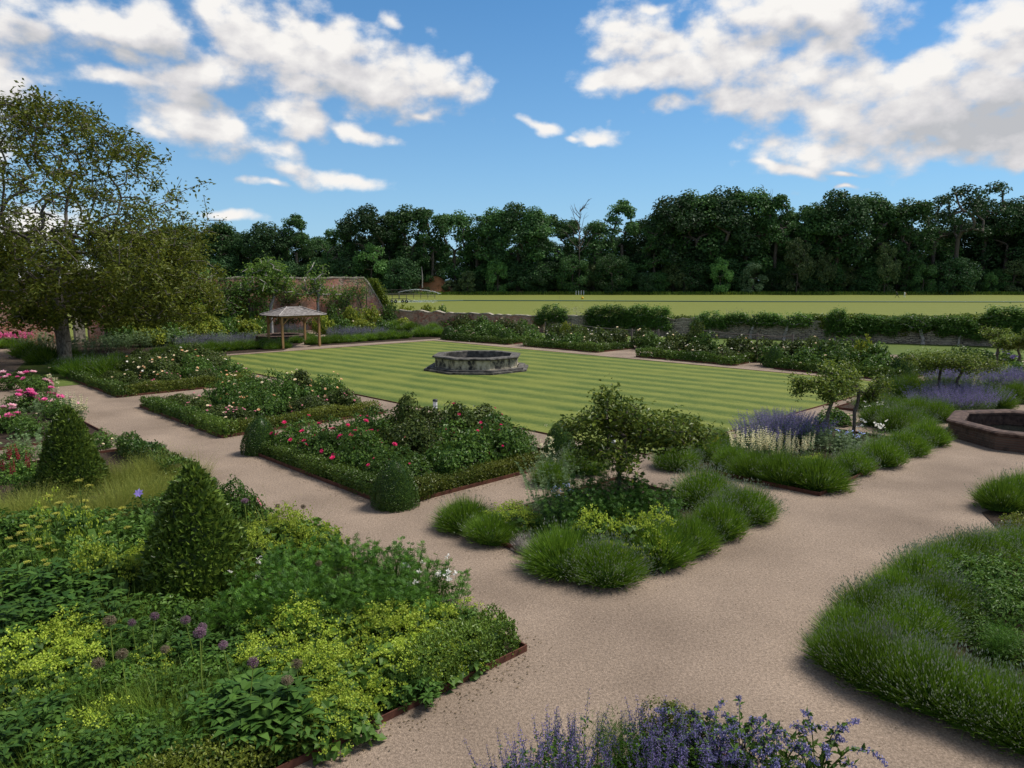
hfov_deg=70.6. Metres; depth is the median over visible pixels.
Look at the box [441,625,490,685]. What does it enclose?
ladys mantle
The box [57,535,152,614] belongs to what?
ladys mantle
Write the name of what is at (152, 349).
lavender
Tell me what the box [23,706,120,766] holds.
ladys mantle
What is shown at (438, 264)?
woodland tree
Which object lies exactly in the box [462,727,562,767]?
catmint
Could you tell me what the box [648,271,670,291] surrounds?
woodland bush
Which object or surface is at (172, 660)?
ladys mantle
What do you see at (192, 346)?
rose bush
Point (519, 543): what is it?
dead lavender
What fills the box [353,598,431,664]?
ladys mantle
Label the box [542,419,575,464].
topiary cone
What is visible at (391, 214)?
woodland tree
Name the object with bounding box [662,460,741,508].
lavender
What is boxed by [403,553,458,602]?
white flowers
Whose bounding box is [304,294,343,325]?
wall creeper
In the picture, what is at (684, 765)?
catmint
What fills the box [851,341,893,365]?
rose bush
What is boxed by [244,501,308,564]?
ladys mantle
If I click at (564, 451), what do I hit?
wormwood
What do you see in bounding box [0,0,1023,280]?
sky
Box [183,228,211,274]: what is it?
woodland tree
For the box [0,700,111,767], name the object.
grass tuft
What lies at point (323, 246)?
woodland tree
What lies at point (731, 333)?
timber rail
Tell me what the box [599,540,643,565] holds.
ladys mantle
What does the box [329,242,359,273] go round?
woodland tree
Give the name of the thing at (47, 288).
walnut tree
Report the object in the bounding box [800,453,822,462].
ladys mantle
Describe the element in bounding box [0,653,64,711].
ladys mantle
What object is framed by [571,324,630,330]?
timber rail
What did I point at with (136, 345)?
blue green perennial
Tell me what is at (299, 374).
rose bush
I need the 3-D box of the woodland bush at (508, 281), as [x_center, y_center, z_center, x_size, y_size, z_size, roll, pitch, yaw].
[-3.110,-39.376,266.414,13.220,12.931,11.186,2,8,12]
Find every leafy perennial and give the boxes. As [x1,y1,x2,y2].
[0,410,31,433]
[0,441,41,467]
[6,413,49,437]
[40,400,79,418]
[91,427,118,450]
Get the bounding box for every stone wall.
[384,309,544,331]
[548,315,1020,346]
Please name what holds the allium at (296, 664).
on the soil at (108, 455)
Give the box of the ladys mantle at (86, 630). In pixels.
[37,612,122,669]
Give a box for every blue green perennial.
[10,330,54,345]
[19,334,55,345]
[37,335,71,350]
[71,335,104,351]
[80,333,123,351]
[101,330,139,348]
[114,328,154,348]
[133,327,176,346]
[154,327,198,344]
[206,331,227,340]
[245,329,265,340]
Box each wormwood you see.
[514,430,577,502]
[522,451,560,517]
[545,446,585,495]
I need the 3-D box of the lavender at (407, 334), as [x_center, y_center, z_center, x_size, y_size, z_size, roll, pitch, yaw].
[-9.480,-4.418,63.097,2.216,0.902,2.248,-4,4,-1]
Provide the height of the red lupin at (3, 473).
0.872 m
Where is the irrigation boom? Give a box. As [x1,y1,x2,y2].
[387,290,418,302]
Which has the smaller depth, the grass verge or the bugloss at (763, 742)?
the bugloss at (763, 742)
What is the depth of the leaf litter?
12.08 m
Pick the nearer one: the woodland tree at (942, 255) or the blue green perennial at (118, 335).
the blue green perennial at (118, 335)
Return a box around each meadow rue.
[46,374,59,395]
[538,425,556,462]
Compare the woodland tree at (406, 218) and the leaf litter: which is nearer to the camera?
the leaf litter
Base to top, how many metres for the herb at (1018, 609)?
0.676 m
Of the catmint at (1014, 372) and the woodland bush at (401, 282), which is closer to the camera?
the catmint at (1014, 372)
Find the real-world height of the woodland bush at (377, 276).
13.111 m
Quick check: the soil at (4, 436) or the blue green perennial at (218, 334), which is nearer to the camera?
the soil at (4, 436)
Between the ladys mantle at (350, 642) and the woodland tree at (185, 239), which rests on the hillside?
the woodland tree at (185, 239)
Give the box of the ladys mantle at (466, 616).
[429,595,501,638]
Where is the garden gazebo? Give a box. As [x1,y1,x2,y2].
[259,306,326,348]
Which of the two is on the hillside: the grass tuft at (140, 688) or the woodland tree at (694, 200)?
the woodland tree at (694, 200)
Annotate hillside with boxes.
[19,278,1023,292]
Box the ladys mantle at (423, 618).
[392,596,476,643]
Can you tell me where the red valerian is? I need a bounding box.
[0,331,34,340]
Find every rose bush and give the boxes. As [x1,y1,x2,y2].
[98,370,124,380]
[100,310,134,345]
[108,369,141,386]
[114,354,143,373]
[118,378,156,388]
[125,348,149,360]
[126,355,168,380]
[129,318,156,333]
[132,325,170,346]
[140,354,180,379]
[147,352,179,360]
[149,346,187,358]
[154,371,181,387]
[157,322,187,344]
[162,392,197,406]
[168,347,197,369]
[170,306,192,328]
[176,322,210,341]
[176,349,215,378]
[183,395,212,415]
[184,342,211,360]
[186,297,216,324]
[188,368,221,383]
[189,348,231,366]
[196,318,229,336]
[196,404,230,418]
[199,370,246,405]
[200,355,229,374]
[207,299,233,327]
[211,358,250,379]
[215,317,240,337]
[215,474,265,522]
[217,374,270,409]
[222,406,255,426]
[225,296,249,320]
[230,315,261,337]
[233,387,293,417]
[247,318,270,333]
[248,368,282,393]
[251,310,261,322]
[262,371,315,405]
[270,414,333,453]
[283,394,333,417]
[284,369,314,394]
[294,415,368,461]
[300,371,347,402]
[311,315,335,333]
[321,304,342,329]
[323,386,362,409]
[326,419,399,471]
[331,318,354,333]
[332,412,380,442]
[340,305,365,323]
[350,318,375,332]
[351,404,412,452]
[360,303,383,323]
[362,444,435,483]
[370,318,397,330]
[377,416,446,460]
[379,301,398,321]
[385,391,421,439]
[392,317,410,328]
[398,302,414,310]
[409,405,448,439]
[420,303,435,311]
[422,418,496,476]
[437,400,487,443]
[438,304,446,311]
[438,316,454,327]
[451,402,511,437]
[452,314,473,328]
[453,323,472,337]
[460,410,535,463]
[466,315,488,329]
[467,324,487,338]
[481,320,505,332]
[485,324,506,339]
[494,317,513,327]
[498,327,521,342]
[498,426,538,452]
[506,321,529,336]
[518,318,538,334]
[519,329,544,342]
[539,331,563,343]
[543,323,561,335]
[550,323,561,335]
[558,321,574,339]
[558,324,588,340]
[561,331,584,345]
[579,333,606,347]
[585,327,613,346]
[606,326,628,342]
[629,327,652,347]
[634,331,663,349]
[652,340,678,357]
[656,330,689,354]
[682,342,711,357]
[683,319,704,349]
[685,330,719,356]
[713,346,740,359]
[719,334,753,357]
[750,336,777,359]
[757,345,790,365]
[766,339,795,352]
[782,339,816,357]
[784,345,823,367]
[804,336,822,349]
[808,336,853,361]
[818,347,861,367]
[845,336,870,354]
[850,334,873,364]
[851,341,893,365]
[855,353,893,373]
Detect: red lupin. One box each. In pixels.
[0,459,8,489]
[5,444,11,476]
[9,460,16,492]
[14,444,22,473]
[23,450,30,487]
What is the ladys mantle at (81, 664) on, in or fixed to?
on the soil at (108, 455)
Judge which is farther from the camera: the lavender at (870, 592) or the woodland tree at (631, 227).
the woodland tree at (631, 227)
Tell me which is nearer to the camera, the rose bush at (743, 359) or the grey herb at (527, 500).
the grey herb at (527, 500)
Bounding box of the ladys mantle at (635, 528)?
[599,501,680,574]
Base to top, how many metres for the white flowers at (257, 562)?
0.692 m
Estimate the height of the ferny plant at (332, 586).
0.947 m
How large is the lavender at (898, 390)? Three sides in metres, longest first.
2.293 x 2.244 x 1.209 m
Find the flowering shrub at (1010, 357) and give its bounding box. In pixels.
[991,349,1023,366]
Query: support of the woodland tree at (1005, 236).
on the hillside
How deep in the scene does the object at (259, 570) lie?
12.24 m
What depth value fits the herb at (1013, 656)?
9.35 m
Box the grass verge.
[539,332,1023,359]
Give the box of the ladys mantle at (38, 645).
[0,603,95,685]
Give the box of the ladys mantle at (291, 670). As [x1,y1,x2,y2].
[265,631,354,696]
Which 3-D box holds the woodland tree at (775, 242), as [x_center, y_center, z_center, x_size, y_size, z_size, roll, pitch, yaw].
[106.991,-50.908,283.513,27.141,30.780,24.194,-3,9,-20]
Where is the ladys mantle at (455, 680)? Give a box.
[377,619,468,697]
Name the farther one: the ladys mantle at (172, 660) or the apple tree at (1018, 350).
the apple tree at (1018, 350)
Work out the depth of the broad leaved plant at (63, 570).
10.72 m
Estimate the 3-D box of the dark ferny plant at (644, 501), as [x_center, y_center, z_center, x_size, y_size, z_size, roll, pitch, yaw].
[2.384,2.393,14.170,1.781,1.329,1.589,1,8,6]
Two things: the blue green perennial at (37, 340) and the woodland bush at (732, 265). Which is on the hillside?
the woodland bush at (732, 265)
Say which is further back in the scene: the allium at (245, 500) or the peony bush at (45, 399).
the peony bush at (45, 399)
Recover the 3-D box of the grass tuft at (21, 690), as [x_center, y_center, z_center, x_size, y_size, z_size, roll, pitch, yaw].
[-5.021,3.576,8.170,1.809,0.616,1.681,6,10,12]
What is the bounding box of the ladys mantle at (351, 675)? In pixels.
[294,642,397,726]
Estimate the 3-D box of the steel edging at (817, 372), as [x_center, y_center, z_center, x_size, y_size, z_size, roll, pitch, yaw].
[18.866,-0.735,40.212,4.616,0.110,6.703,-7,10,-39]
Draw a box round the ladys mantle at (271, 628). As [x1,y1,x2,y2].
[232,588,334,665]
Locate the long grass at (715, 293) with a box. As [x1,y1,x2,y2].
[385,290,1023,294]
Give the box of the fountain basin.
[424,350,527,374]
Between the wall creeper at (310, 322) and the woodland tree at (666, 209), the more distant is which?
the woodland tree at (666, 209)
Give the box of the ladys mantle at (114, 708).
[74,691,143,737]
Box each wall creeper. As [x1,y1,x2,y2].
[199,280,248,318]
[232,292,272,324]
[273,285,301,331]
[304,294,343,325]
[336,285,365,318]
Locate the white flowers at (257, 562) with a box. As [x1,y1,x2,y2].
[227,556,262,601]
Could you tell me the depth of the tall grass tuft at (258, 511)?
14.76 m
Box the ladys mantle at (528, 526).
[516,512,549,538]
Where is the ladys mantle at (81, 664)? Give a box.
[5,633,114,710]
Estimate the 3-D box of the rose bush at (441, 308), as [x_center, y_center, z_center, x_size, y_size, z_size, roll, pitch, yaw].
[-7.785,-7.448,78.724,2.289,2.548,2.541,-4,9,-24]
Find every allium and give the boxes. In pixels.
[91,657,105,715]
[102,615,116,672]
[115,648,128,703]
[127,619,135,660]
[150,612,159,667]
[160,645,169,680]
[180,615,193,661]
[193,627,205,692]
[198,622,206,677]
[218,640,229,678]
[241,498,247,528]
[247,656,258,705]
[281,674,293,688]
[291,659,302,678]
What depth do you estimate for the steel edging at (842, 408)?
28.34 m
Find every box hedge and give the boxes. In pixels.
[67,369,131,396]
[115,430,196,480]
[121,704,334,767]
[123,370,250,395]
[139,395,239,436]
[228,399,380,433]
[260,439,378,498]
[392,603,520,692]
[413,447,551,501]
[445,331,513,343]
[512,333,542,342]
[522,335,603,352]
[595,341,634,351]
[635,347,741,365]
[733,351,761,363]
[775,357,903,379]
[890,364,931,378]
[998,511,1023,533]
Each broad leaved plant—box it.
[0,556,104,616]
[0,561,67,627]
[0,593,59,644]
[0,689,72,753]
[0,719,62,767]
[16,593,104,633]
[38,573,133,618]
[58,594,139,629]
[58,728,122,767]
[99,616,150,659]
[109,720,182,767]
[169,627,229,663]
[174,725,237,767]
[181,678,248,739]
[200,667,296,721]
[203,635,251,677]
[208,703,286,759]
[213,674,326,757]
[270,705,335,764]
[389,668,443,711]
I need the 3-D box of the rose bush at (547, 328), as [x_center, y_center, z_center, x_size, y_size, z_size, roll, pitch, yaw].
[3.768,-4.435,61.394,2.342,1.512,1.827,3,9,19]
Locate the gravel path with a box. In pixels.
[0,329,1023,767]
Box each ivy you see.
[366,277,393,308]
[671,314,707,320]
[795,312,867,334]
[864,313,958,337]
[953,312,1010,333]
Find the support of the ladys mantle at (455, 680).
on the soil at (108, 455)
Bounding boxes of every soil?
[0,407,101,446]
[0,451,519,767]
[11,356,144,389]
[72,332,307,355]
[160,403,364,430]
[291,440,540,489]
[307,330,439,346]
[509,480,700,545]
[698,428,881,491]
[841,382,985,408]
[928,570,1023,678]
[982,510,1023,530]
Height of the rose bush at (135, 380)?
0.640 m
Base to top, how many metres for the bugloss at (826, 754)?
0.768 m
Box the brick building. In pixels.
[418,276,450,291]
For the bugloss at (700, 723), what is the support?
on the soil
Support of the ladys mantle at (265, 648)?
on the soil at (108, 455)
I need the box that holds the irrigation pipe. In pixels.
[408,300,1023,301]
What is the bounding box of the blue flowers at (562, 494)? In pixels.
[554,483,586,511]
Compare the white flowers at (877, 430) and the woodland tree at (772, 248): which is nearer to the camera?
the white flowers at (877, 430)
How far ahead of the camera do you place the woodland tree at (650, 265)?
259.83 m
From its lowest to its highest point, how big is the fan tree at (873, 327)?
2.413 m
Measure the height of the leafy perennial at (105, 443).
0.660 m
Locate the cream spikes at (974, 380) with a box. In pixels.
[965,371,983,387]
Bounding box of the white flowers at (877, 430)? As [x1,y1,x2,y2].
[856,418,887,440]
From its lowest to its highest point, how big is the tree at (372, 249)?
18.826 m
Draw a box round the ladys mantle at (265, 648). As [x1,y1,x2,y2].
[228,628,307,686]
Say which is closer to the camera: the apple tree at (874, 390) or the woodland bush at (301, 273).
the apple tree at (874, 390)
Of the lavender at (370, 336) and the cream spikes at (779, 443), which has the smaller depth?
the cream spikes at (779, 443)
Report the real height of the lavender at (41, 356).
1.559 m
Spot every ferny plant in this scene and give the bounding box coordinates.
[196,578,292,646]
[219,562,323,634]
[223,541,332,603]
[251,566,360,636]
[251,601,327,648]
[262,535,358,608]
[280,567,385,626]
[289,532,389,601]
[316,564,424,640]
[327,536,416,597]
[360,539,450,604]
[360,573,445,628]
[389,556,472,607]
[398,585,474,630]
[533,475,606,534]
[561,488,629,542]
[565,463,660,518]
[587,488,655,533]
[598,474,681,529]
[622,478,689,523]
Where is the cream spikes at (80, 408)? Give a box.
[59,391,88,417]
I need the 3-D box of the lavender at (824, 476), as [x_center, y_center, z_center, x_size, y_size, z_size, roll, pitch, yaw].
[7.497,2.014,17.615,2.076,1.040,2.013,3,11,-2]
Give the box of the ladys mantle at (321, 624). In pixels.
[272,595,364,655]
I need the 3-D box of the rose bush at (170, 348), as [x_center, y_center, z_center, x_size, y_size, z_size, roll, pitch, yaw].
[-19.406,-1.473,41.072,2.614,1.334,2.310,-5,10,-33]
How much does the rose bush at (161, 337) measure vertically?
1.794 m
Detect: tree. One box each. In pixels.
[0,78,231,361]
[89,229,135,268]
[163,222,206,275]
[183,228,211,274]
[186,266,222,312]
[196,254,247,276]
[202,221,238,276]
[211,265,249,318]
[214,230,256,276]
[221,229,272,275]
[231,250,300,332]
[237,221,293,274]
[269,230,319,264]
[270,259,299,276]
[278,213,314,270]
[284,258,345,310]
[296,236,336,264]
[301,258,339,276]
[302,238,330,276]
[316,241,334,256]
[322,224,354,271]
[326,257,375,276]
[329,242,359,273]
[329,275,372,314]
[335,203,395,280]
[352,242,394,288]
[375,210,407,268]
[381,203,443,290]
[381,256,421,293]
[408,240,450,287]
[410,209,452,292]
[429,209,478,287]
[430,249,461,286]
[450,251,469,283]
[453,213,491,273]
[458,270,475,293]
[463,237,490,289]
[468,206,517,291]
[485,201,547,291]
[485,258,507,291]
[510,205,565,285]
[524,264,555,294]
[532,303,571,326]
[537,214,573,292]
[540,240,561,288]
[550,373,735,499]
[552,245,584,284]
[554,254,592,292]
[558,218,586,275]
[560,198,594,286]
[573,219,616,291]
[580,303,611,332]
[590,253,634,294]
[597,236,636,275]
[600,303,630,332]
[603,198,641,291]
[615,218,673,289]
[622,303,650,331]
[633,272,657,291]
[635,215,674,284]
[638,194,710,289]
[639,305,672,332]
[662,230,707,288]
[667,189,729,291]
[677,272,691,291]
[687,310,732,334]
[691,232,720,262]
[692,185,762,288]
[709,257,733,292]
[711,187,782,282]
[723,310,775,338]
[737,217,775,279]
[737,229,783,284]
[738,261,769,292]
[754,193,798,291]
[755,311,816,339]
[757,217,804,279]
[778,205,821,290]
[781,237,816,293]
[783,357,863,441]
[787,225,806,260]
[792,202,849,277]
[798,188,878,291]
[810,250,837,291]
[814,358,896,437]
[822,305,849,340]
[830,191,899,274]
[834,313,904,340]
[857,201,911,280]
[864,223,928,281]
[864,230,918,265]
[873,242,901,292]
[875,197,941,291]
[881,312,965,343]
[897,345,991,389]
[904,243,946,277]
[906,194,965,266]
[906,263,938,293]
[908,348,1011,386]
[913,227,963,284]
[927,238,978,272]
[930,183,996,290]
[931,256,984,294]
[932,315,985,345]
[945,221,992,282]
[949,216,1016,285]
[950,180,1018,290]
[967,195,1023,285]
[975,326,1023,368]
[976,302,1023,340]
[977,232,1010,284]
[981,271,997,291]
[991,328,1023,365]
[1001,205,1023,275]
[1005,311,1023,337]
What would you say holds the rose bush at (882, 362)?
on the soil
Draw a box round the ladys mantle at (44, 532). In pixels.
[22,486,103,561]
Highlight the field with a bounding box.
[67,295,1023,344]
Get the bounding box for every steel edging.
[0,406,107,449]
[23,449,526,767]
[66,377,238,397]
[139,405,386,437]
[258,447,541,500]
[447,339,521,344]
[501,477,679,555]
[524,343,635,352]
[613,733,725,767]
[636,356,759,365]
[692,425,883,495]
[774,367,924,379]
[834,382,972,411]
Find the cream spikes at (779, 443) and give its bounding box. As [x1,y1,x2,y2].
[756,427,798,457]
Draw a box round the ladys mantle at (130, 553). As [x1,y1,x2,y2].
[101,535,159,595]
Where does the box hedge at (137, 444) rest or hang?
on the soil at (108, 455)
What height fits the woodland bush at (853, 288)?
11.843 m
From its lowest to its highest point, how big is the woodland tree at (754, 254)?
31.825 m
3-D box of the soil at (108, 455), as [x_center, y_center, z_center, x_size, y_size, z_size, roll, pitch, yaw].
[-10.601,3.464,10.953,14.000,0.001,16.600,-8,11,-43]
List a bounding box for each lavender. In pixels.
[0,337,22,348]
[3,338,47,357]
[16,340,72,364]
[42,354,79,373]
[53,354,97,376]
[72,347,83,357]
[72,353,113,370]
[73,351,104,360]
[78,352,129,376]
[101,350,128,359]
[147,345,165,354]
[161,343,182,351]
[173,342,191,350]
[192,340,211,350]
[202,338,225,351]
[217,340,237,350]
[228,339,251,349]
[245,338,263,349]
[256,336,275,347]
[261,339,281,348]
[277,338,292,347]
[286,334,303,342]
[301,331,317,338]
[302,334,324,344]
[321,333,336,343]
[328,332,345,342]
[340,332,357,342]
[353,332,367,341]
[362,331,379,340]
[365,322,383,332]
[374,329,388,339]
[385,318,402,330]
[385,328,403,339]
[398,330,413,338]
[400,320,425,331]
[410,324,435,336]
[426,322,442,329]
[427,489,498,534]
[429,325,443,336]
[454,506,527,547]
[507,516,603,582]
[508,525,540,553]
[526,452,579,486]
[554,441,615,475]
[556,530,661,591]
[612,520,646,544]
[621,511,707,571]
[646,443,708,471]
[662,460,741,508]
[666,507,728,555]
[684,490,756,540]
[689,432,729,460]
[702,482,769,524]
[704,426,736,446]
[706,440,755,469]
[713,477,789,526]
[721,444,771,480]
[748,442,812,486]
[785,446,864,494]
[792,614,875,677]
[803,592,894,635]
[806,612,918,696]
[822,569,920,622]
[830,442,884,475]
[838,625,950,711]
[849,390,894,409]
[852,430,919,467]
[854,557,940,603]
[856,396,898,427]
[859,601,942,649]
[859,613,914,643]
[863,625,1009,726]
[865,583,975,650]
[869,374,916,399]
[872,400,926,432]
[874,424,940,457]
[874,540,970,582]
[882,391,909,408]
[890,392,938,416]
[890,565,998,623]
[892,370,935,395]
[893,531,990,576]
[900,414,957,447]
[900,641,1023,748]
[905,405,942,425]
[921,393,960,421]
[922,522,1010,569]
[924,655,1023,755]
[946,660,1023,757]
[958,521,1023,565]
[962,468,1023,512]
[975,520,1023,564]
[976,382,1023,409]
[992,462,1023,490]
[998,379,1023,403]
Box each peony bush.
[0,370,25,390]
[0,387,41,411]
[0,403,32,432]
[19,370,53,390]
[21,385,61,410]
[39,394,84,415]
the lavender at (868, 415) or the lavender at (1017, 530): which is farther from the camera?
the lavender at (868, 415)
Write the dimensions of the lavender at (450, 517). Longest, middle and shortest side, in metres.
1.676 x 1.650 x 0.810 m
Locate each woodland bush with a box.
[285,262,306,276]
[296,265,327,276]
[358,263,401,291]
[394,268,417,291]
[405,282,420,292]
[441,279,459,292]
[456,274,483,291]
[471,272,493,291]
[491,261,517,291]
[495,260,541,291]
[525,260,556,291]
[535,257,582,291]
[557,273,577,291]
[581,264,607,291]
[604,263,637,292]
[621,272,646,291]
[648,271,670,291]
[661,259,690,291]
[666,260,713,291]
[690,269,720,291]
[701,258,748,291]
[730,274,756,291]
[747,265,775,292]
[757,267,796,292]
[772,259,811,291]
[794,267,829,292]
[809,261,850,291]
[830,264,858,291]
[847,265,886,291]
[857,264,893,291]
[886,271,913,291]
[897,270,933,291]
[917,273,945,289]
[928,261,975,291]
[973,273,1000,292]
[978,268,1016,291]
[995,259,1023,291]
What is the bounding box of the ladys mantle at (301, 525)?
[267,504,342,557]
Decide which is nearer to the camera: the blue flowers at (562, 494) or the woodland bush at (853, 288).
the blue flowers at (562, 494)
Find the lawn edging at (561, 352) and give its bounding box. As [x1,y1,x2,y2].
[229,340,868,454]
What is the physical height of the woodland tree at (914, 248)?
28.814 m
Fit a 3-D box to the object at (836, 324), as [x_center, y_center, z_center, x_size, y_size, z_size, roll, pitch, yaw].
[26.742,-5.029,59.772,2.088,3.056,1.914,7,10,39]
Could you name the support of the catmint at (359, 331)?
on the soil at (412, 338)
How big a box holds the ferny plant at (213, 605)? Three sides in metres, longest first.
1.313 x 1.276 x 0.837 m
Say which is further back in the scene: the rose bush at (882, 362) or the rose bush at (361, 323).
the rose bush at (361, 323)
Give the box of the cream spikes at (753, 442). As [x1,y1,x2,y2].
[728,426,775,455]
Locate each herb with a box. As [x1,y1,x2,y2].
[0,428,47,454]
[18,396,73,419]
[522,496,567,520]
[793,421,845,449]
[803,429,861,458]
[828,427,876,451]
[923,574,1015,630]
[929,552,998,594]
[942,607,1004,652]
[944,552,1023,594]
[954,572,1023,630]
[960,622,1023,665]
[964,549,1023,597]
[980,582,1023,630]
[987,635,1023,676]
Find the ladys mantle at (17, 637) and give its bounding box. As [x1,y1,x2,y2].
[0,616,73,685]
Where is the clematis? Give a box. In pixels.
[123,489,161,525]
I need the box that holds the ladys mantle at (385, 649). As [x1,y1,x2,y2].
[330,624,428,710]
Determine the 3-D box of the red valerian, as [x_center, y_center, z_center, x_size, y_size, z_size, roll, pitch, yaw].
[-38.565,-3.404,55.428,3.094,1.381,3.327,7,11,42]
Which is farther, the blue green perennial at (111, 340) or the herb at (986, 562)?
the blue green perennial at (111, 340)
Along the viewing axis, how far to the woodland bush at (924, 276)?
261.76 m
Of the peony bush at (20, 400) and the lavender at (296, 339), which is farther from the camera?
the lavender at (296, 339)
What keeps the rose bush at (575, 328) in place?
on the soil
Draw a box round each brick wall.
[0,280,55,343]
[85,276,383,341]
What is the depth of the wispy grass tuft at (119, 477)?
17.57 m
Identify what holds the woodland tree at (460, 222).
on the hillside
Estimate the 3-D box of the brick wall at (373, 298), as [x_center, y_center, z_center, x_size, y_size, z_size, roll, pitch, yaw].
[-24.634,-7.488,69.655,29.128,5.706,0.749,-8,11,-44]
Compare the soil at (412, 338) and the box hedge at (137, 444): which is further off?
the soil at (412, 338)
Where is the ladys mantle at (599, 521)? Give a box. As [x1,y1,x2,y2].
[564,504,632,543]
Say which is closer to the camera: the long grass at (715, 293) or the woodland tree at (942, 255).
the long grass at (715, 293)
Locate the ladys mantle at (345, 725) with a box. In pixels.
[288,679,386,765]
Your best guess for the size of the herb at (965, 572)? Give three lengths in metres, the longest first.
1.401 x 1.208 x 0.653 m
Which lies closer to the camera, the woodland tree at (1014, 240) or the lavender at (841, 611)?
the lavender at (841, 611)
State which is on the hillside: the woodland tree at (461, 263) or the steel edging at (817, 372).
the woodland tree at (461, 263)
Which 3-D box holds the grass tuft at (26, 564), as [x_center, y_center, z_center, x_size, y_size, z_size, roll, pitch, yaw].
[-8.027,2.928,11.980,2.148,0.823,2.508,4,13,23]
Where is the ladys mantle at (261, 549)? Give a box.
[238,526,285,571]
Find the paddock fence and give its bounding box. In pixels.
[387,294,435,297]
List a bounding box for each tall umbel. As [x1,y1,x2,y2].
[1,530,31,593]
[15,515,43,570]
[36,542,58,591]
[41,494,73,551]
[68,478,95,535]
[103,506,131,554]
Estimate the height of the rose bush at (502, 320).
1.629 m
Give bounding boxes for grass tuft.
[0,473,81,514]
[0,481,71,518]
[0,518,84,596]
[0,608,86,679]
[0,658,120,736]
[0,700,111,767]
[4,535,119,579]
[8,479,99,513]
[21,677,177,763]
[47,487,137,520]
[55,663,247,767]
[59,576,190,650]
[62,465,160,521]
[68,670,166,739]
[75,464,173,507]
[78,653,196,723]
[82,451,158,491]
[99,735,193,767]
[105,440,180,484]
[107,655,229,730]
[108,687,215,753]
[111,470,177,504]
[120,442,205,483]
[131,690,231,761]
[133,646,250,714]
[145,453,221,483]
[154,675,239,762]
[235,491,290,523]
[240,513,265,529]
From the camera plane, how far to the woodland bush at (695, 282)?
260.11 m
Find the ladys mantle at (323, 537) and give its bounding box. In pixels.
[296,521,353,564]
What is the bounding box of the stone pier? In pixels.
[72,306,85,342]
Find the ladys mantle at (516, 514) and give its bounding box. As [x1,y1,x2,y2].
[483,499,545,539]
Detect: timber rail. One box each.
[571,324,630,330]
[704,330,755,334]
[758,335,791,336]
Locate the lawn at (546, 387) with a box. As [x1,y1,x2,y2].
[222,341,870,452]
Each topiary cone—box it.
[31,404,112,499]
[136,461,261,614]
[239,414,276,456]
[370,456,419,512]
[440,325,454,339]
[499,329,507,340]
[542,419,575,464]
[763,344,783,367]
[887,353,915,378]
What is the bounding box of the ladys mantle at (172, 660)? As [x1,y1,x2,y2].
[122,643,179,688]
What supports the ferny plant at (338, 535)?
on the soil at (108, 455)
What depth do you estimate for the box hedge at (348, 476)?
18.40 m
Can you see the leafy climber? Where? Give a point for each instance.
(252, 379)
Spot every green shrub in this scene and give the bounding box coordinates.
[814,407,858,425]
[951,344,979,355]
[968,348,1000,361]
[996,360,1023,373]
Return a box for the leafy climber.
[241,369,267,390]
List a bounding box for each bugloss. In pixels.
[640,707,722,767]
[654,699,761,765]
[694,695,793,767]
[714,717,829,767]
[722,725,807,767]
[747,707,887,767]
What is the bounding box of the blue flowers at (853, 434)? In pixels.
[828,429,864,447]
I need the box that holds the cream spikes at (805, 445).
[797,433,814,455]
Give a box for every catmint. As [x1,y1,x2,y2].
[170,333,212,345]
[187,333,219,344]
[209,332,242,342]
[227,332,256,342]
[284,323,309,332]
[326,325,353,335]
[343,326,369,335]
[363,326,389,333]
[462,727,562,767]
[498,704,596,767]
[545,688,617,767]
[575,702,654,767]
[600,702,698,767]
[622,694,739,767]
[640,707,736,767]
[695,730,765,767]
[728,409,812,449]
[745,405,815,431]
[754,408,840,444]
[900,385,981,411]
[916,368,960,385]
[920,378,989,396]
[928,381,1002,409]
[949,384,1016,408]
[952,365,1023,390]
[980,364,1023,387]
[999,367,1023,379]
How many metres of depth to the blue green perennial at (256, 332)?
59.38 m
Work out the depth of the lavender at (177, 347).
48.70 m
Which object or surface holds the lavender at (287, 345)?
on the soil at (130, 349)
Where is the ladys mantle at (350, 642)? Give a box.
[312,593,400,671]
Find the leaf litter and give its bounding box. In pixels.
[1,406,963,767]
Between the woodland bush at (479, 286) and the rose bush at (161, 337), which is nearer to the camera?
the rose bush at (161, 337)
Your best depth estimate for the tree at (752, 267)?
259.25 m
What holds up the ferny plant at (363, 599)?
on the soil at (108, 455)
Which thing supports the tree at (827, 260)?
on the terrain
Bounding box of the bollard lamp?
[433,399,437,415]
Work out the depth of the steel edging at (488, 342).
58.01 m

